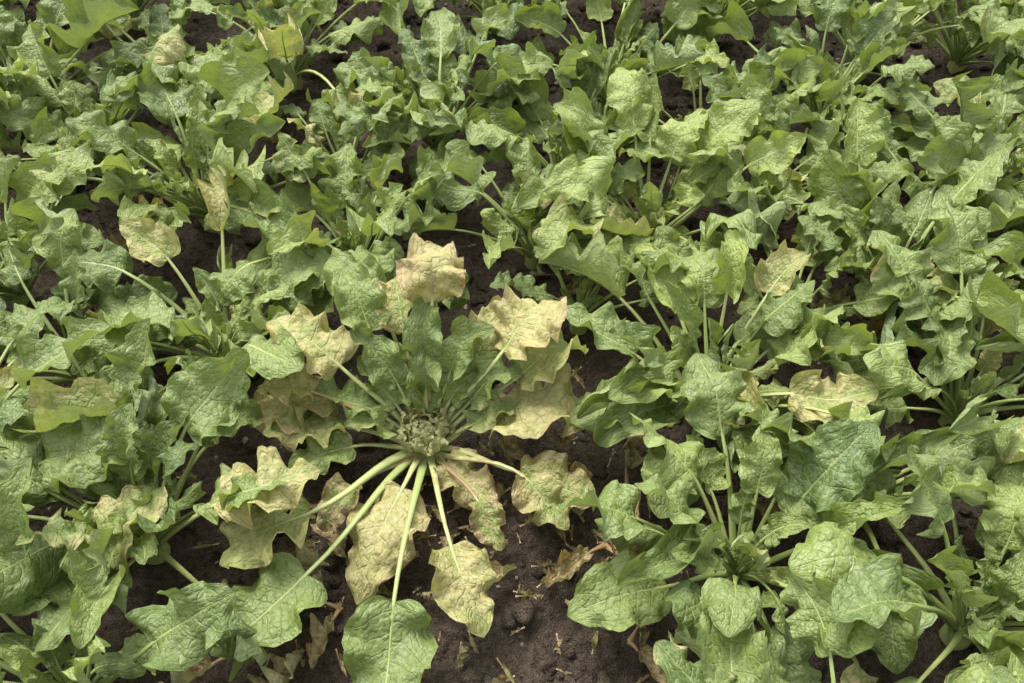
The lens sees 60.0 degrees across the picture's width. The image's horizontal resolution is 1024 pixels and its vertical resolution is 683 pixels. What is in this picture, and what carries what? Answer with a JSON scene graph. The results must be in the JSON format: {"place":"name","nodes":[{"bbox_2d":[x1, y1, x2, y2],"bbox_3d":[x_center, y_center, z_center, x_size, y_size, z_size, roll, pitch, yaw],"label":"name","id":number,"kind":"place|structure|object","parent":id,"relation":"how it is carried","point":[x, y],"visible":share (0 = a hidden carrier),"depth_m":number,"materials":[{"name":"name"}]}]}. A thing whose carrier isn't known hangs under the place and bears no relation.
{"place":"outdoors","nodes":[
{"label":"outdoors","id":0,"kind":"place"},
{"bbox_2d":[0,0,1023,682],"bbox_3d":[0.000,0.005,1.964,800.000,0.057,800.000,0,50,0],"label":"soil ground","id":1,"kind":"structure","parent":0,"point":[500,642],"depth_m":1.79,"materials":[{"name":"brown soil"}]},
{"bbox_2d":[0,146,104,309],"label":"sugar beet plant","id":2,"kind":"object","parent":1,"relation":"on","point":[69,172],"visible":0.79,"depth_m":1.92,"materials":[{"name":"green plant"}]},
{"bbox_2d":[0,296,143,511],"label":"sugar beet plant","id":3,"kind":"object","parent":1,"relation":"on","point":[61,419],"visible":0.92,"depth_m":1.55,"materials":[{"name":"green plant"}]},
{"bbox_2d":[0,0,153,109],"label":"sugar beet plant","id":4,"kind":"object","parent":1,"relation":"on","point":[86,20],"visible":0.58,"depth_m":2.32,"materials":[{"name":"green plant"}]},
{"bbox_2d":[0,208,177,402],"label":"sugar beet plant","id":5,"kind":"object","parent":1,"relation":"on","point":[53,250],"visible":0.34,"depth_m":1.80,"materials":[{"name":"green plant"}]},
{"bbox_2d":[0,20,194,175],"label":"sugar beet plant","id":6,"kind":"object","parent":1,"relation":"on","point":[35,121],"visible":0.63,"depth_m":2.24,"materials":[{"name":"green plant"}]},
{"bbox_2d":[0,0,230,30],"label":"sugar beet plant","id":7,"kind":"object","parent":1,"relation":"on","point":[140,19],"visible":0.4,"depth_m":2.62,"materials":[{"name":"green plant"}]},
{"bbox_2d":[0,456,256,682],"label":"sugar beet plant","id":8,"kind":"object","parent":1,"relation":"on","point":[187,627],"visible":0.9,"depth_m":1.34,"materials":[{"name":"green plant"}]},
{"bbox_2d":[98,195,162,250],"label":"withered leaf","id":9,"kind":"object","parent":1,"relation":"on","point":[122,242],"visible":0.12,"depth_m":2.10,"materials":[{"name":"green plant"}]},
{"bbox_2d":[0,318,319,682],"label":"sugar beet plant","id":10,"kind":"object","parent":1,"relation":"on","point":[206,402],"visible":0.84,"depth_m":1.49,"materials":[{"name":"green plant"}]},
{"bbox_2d":[8,56,357,239],"bbox_3d":[-0.692,-0.437,2.076,0.706,0.410,0.642,19,52,15],"label":"sugar beet plant","id":11,"kind":"object","parent":1,"relation":"on","point":[224,132],"visible":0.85,"depth_m":2.02,"materials":[{"name":"green plant"}]},
{"bbox_2d":[71,0,295,104],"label":"sugar beet plant","id":12,"kind":"object","parent":1,"relation":"on","point":[162,20],"visible":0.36,"depth_m":2.40,"materials":[{"name":"green plant"}]},
{"bbox_2d":[159,579,227,682],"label":"withered leaf","id":13,"kind":"object","parent":1,"relation":"on","point":[192,673],"visible":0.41,"depth_m":1.45,"materials":[{"name":"brown plant"}]},
{"bbox_2d":[50,165,342,493],"bbox_3d":[-0.583,-0.066,1.815,0.666,0.335,0.631,-25,54,-20],"label":"sugar beet plant","id":14,"kind":"object","parent":1,"relation":"on","point":[291,280],"visible":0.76,"depth_m":1.81,"materials":[{"name":"green plant"}]},
{"bbox_2d":[247,649,304,682],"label":"withered leaf","id":15,"kind":"object","parent":1,"relation":"on","point":[283,670],"visible":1,"depth_m":1.45,"materials":[{"name":"brown plant"}]},
{"bbox_2d":[169,0,389,145],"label":"sugar beet plant","id":16,"kind":"object","parent":1,"relation":"on","point":[280,48],"visible":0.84,"depth_m":2.41,"materials":[{"name":"green plant"}]},
{"bbox_2d":[260,542,329,567],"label":"withered leaf","id":17,"kind":"object","parent":1,"relation":"on","point":[306,554],"visible":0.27,"depth_m":1.56,"materials":[{"name":"plant"}]},
{"bbox_2d":[262,122,331,146],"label":"withered leaf","id":18,"kind":"object","parent":1,"relation":"on","point":[273,139],"visible":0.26,"depth_m":2.33,"materials":[{"name":"green plant"}]},
{"bbox_2d":[281,494,346,557],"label":"withered leaf","id":19,"kind":"object","parent":1,"relation":"on","point":[332,537],"visible":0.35,"depth_m":1.60,"materials":[{"name":"brown plant"}]},
{"bbox_2d":[306,570,342,668],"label":"withered leaf","id":20,"kind":"object","parent":1,"relation":"on","point":[316,647],"visible":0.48,"depth_m":1.49,"materials":[{"name":"brown plant"}]},
{"bbox_2d":[239,76,431,235],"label":"sugar beet plant","id":21,"kind":"object","parent":1,"relation":"on","point":[322,119],"visible":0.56,"depth_m":2.17,"materials":[{"name":"green plant"}]},
{"bbox_2d":[204,132,469,316],"bbox_3d":[-0.378,-0.225,1.957,0.620,0.320,0.500,-8,51,-7],"label":"sugar beet plant","id":22,"kind":"object","parent":1,"relation":"on","point":[326,202],"visible":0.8,"depth_m":1.95,"materials":[{"name":"green plant"}]},
{"bbox_2d":[210,233,595,682],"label":"sugar beet plant","id":23,"kind":"object","parent":1,"relation":"on","point":[386,640],"visible":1,"depth_m":1.63,"materials":[{"name":"green plant"}]},
{"bbox_2d":[313,0,552,209],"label":"sugar beet plant","id":24,"kind":"object","parent":1,"relation":"on","point":[434,75],"visible":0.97,"depth_m":2.24,"materials":[{"name":"green plant"}]},
{"bbox_2d":[431,536,516,590],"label":"withered leaf","id":25,"kind":"object","parent":1,"relation":"on","point":[499,569],"visible":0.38,"depth_m":1.57,"materials":[{"name":"brown plant"}]},
{"bbox_2d":[412,0,566,39],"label":"sugar beet plant","id":26,"kind":"object","parent":1,"relation":"on","point":[507,32],"visible":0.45,"depth_m":2.46,"materials":[{"name":"green plant"}]},
{"bbox_2d":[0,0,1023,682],"bbox_3d":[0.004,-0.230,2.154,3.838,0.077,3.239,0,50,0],"label":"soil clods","id":27,"kind":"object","parent":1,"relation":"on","point":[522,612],"visible":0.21,"depth_m":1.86,"materials":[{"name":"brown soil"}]},
{"bbox_2d":[54,1,979,682],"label":"dry leaf litter","id":28,"kind":"object","parent":1,"relation":"on","point":[528,593],"visible":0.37,"depth_m":1.62,"materials":[{"name":"brown plant"}]},
{"bbox_2d":[47,4,987,646],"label":"pebbles","id":29,"kind":"object","parent":1,"relation":"on","point":[245,440],"visible":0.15,"depth_m":1.94,"materials":[{"name":"stone"}]},
{"bbox_2d":[403,124,644,288],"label":"sugar beet plant","id":30,"kind":"object","parent":1,"relation":"on","point":[463,160],"visible":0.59,"depth_m":2.00,"materials":[{"name":"green plant"}]},
{"bbox_2d":[498,433,592,478],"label":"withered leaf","id":31,"kind":"object","parent":1,"relation":"on","point":[509,446],"visible":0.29,"depth_m":1.73,"materials":[{"name":"plant"}]},
{"bbox_2d":[465,30,682,217],"bbox_3d":[0.141,-0.498,2.178,0.497,0.334,0.518,0,50,0],"label":"sugar beet plant","id":32,"kind":"object","parent":1,"relation":"on","point":[538,118],"visible":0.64,"depth_m":2.17,"materials":[{"name":"green plant"}]},
{"bbox_2d":[556,277,593,326],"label":"withered leaf","id":33,"kind":"object","parent":1,"relation":"on","point":[570,286],"visible":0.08,"depth_m":2.01,"materials":[{"name":"brown plant"}]},
{"bbox_2d":[489,209,688,334],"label":"sugar beet plant","id":34,"kind":"object","parent":1,"relation":"on","point":[523,285],"visible":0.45,"depth_m":1.89,"materials":[{"name":"green plant"}]},
{"bbox_2d":[545,539,639,587],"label":"withered leaf","id":35,"kind":"object","parent":1,"relation":"on","point":[567,565],"visible":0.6,"depth_m":1.58,"materials":[{"name":"brown plant"}]},
{"bbox_2d":[514,0,729,137],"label":"sugar beet plant","id":36,"kind":"object","parent":1,"relation":"on","point":[659,59],"visible":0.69,"depth_m":2.41,"materials":[{"name":"green plant"}]},
{"bbox_2d":[622,435,643,517],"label":"withered leaf","id":37,"kind":"object","parent":1,"relation":"on","point":[633,457],"visible":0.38,"depth_m":1.72,"materials":[{"name":"plant"}]},
{"bbox_2d":[627,623,666,682],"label":"withered leaf","id":38,"kind":"object","parent":1,"relation":"on","point":[657,672],"visible":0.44,"depth_m":1.47,"materials":[{"name":"brown plant"}]},
{"bbox_2d":[516,67,805,296],"bbox_3d":[0.325,-0.323,2.018,0.631,0.353,0.644,0,50,0],"label":"sugar beet plant","id":39,"kind":"object","parent":1,"relation":"on","point":[634,98],"visible":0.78,"depth_m":1.97,"materials":[{"name":"green plant"}]},
{"bbox_2d":[606,35,824,185],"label":"sugar beet plant","id":40,"kind":"object","parent":1,"relation":"on","point":[810,68],"visible":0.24,"depth_m":2.21,"materials":[{"name":"green plant"}]},
{"bbox_2d":[538,225,895,528],"bbox_3d":[0.374,0.048,1.703,0.638,0.359,0.703,0,50,0],"label":"sugar beet plant","id":41,"kind":"object","parent":1,"relation":"on","point":[648,386],"visible":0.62,"depth_m":1.68,"materials":[{"name":"green plant"}]},
{"bbox_2d":[660,0,796,42],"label":"sugar beet plant","id":42,"kind":"object","parent":1,"relation":"on","point":[766,8],"visible":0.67,"depth_m":2.46,"materials":[{"name":"green plant"}]},
{"bbox_2d":[557,353,957,682],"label":"sugar beet plant","id":43,"kind":"object","parent":1,"relation":"on","point":[719,610],"visible":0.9,"depth_m":1.46,"materials":[{"name":"green plant"}]},
{"bbox_2d":[755,497,777,522],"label":"withered leaf","id":44,"kind":"object","parent":1,"relation":"on","point":[761,507],"visible":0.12,"depth_m":1.65,"materials":[{"name":"plant"}]},
{"bbox_2d":[666,74,914,221],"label":"sugar beet plant","id":45,"kind":"object","parent":1,"relation":"on","point":[766,179],"visible":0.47,"depth_m":2.07,"materials":[{"name":"green plant"}]},
{"bbox_2d":[701,188,926,374],"bbox_3d":[0.609,-0.099,1.866,0.360,0.298,0.555,-17,52,-14],"label":"sugar beet plant","id":46,"kind":"object","parent":1,"relation":"on","point":[869,302],"visible":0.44,"depth_m":1.85,"materials":[{"name":"green plant"}]},
{"bbox_2d":[653,566,1006,682],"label":"sugar beet plant","id":47,"kind":"object","parent":1,"relation":"on","point":[809,616],"visible":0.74,"depth_m":1.31,"materials":[{"name":"green plant"}]},
{"bbox_2d":[693,0,982,157],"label":"sugar beet plant","id":48,"kind":"object","parent":1,"relation":"on","point":[877,26],"visible":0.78,"depth_m":2.28,"materials":[{"name":"green plant"}]},
{"bbox_2d":[822,283,879,343],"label":"withered leaf","id":49,"kind":"object","parent":1,"relation":"on","point":[837,295],"visible":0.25,"depth_m":1.97,"materials":[{"name":"brown plant"}]},
{"bbox_2d":[803,294,900,324],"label":"withered leaf","id":50,"kind":"object","parent":1,"relation":"on","point":[821,303],"visible":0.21,"depth_m":1.96,"materials":[{"name":"plant"}]},
{"bbox_2d":[721,350,1004,673],"bbox_3d":[0.650,0.250,1.579,0.468,0.289,0.530,-24,54,-19],"label":"sugar beet plant","id":51,"kind":"object","parent":1,"relation":"on","point":[894,646],"visible":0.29,"depth_m":1.50,"materials":[{"name":"green plant"}]},
{"bbox_2d":[751,99,1023,385],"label":"sugar beet plant","id":52,"kind":"object","parent":1,"relation":"on","point":[997,302],"visible":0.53,"depth_m":1.90,"materials":[{"name":"green plant"}]},
{"bbox_2d":[796,0,980,92],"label":"sugar beet plant","id":53,"kind":"object","parent":1,"relation":"on","point":[916,31],"visible":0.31,"depth_m":2.46,"materials":[{"name":"green plant"}]},
{"bbox_2d":[866,312,925,345],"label":"withered leaf","id":54,"kind":"object","parent":1,"relation":"on","point":[876,327],"visible":0.06,"depth_m":1.90,"materials":[{"name":"brown plant"}]},
{"bbox_2d":[788,429,1023,682],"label":"sugar beet plant","id":55,"kind":"object","parent":1,"relation":"on","point":[863,579],"visible":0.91,"depth_m":1.37,"materials":[{"name":"green plant"}]},
{"bbox_2d":[860,192,1023,539],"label":"sugar beet plant","id":56,"kind":"object","parent":1,"relation":"on","point":[888,364],"visible":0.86,"depth_m":1.73,"materials":[{"name":"green plant"}]},
{"bbox_2d":[870,114,1023,286],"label":"sugar beet plant","id":57,"kind":"object","parent":1,"relation":"on","point":[990,142],"visible":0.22,"depth_m":2.03,"materials":[{"name":"green plant"}]},
{"bbox_2d":[871,0,1023,75],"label":"sugar beet plant","id":58,"kind":"object","parent":1,"relation":"on","point":[961,53],"visible":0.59,"depth_m":2.45,"materials":[{"name":"green plant"}]},
{"bbox_2d":[891,71,1023,232],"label":"sugar beet plant","id":59,"kind":"object","parent":1,"relation":"on","point":[943,154],"visible":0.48,"depth_m":2.08,"materials":[{"name":"green plant"}]},
{"bbox_2d":[960,225,1023,352],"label":"sugar beet plant","id":60,"kind":"object","parent":1,"relation":"on","point":[1007,248],"visible":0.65,"depth_m":1.78,"materials":[{"name":"green plant"}]},
{"bbox_2d":[968,0,1023,91],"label":"sugar beet plant","id":61,"kind":"object","parent":1,"relation":"on","point":[1012,79],"visible":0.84,"depth_m":2.35,"materials":[{"name":"green plant"}]}
]}

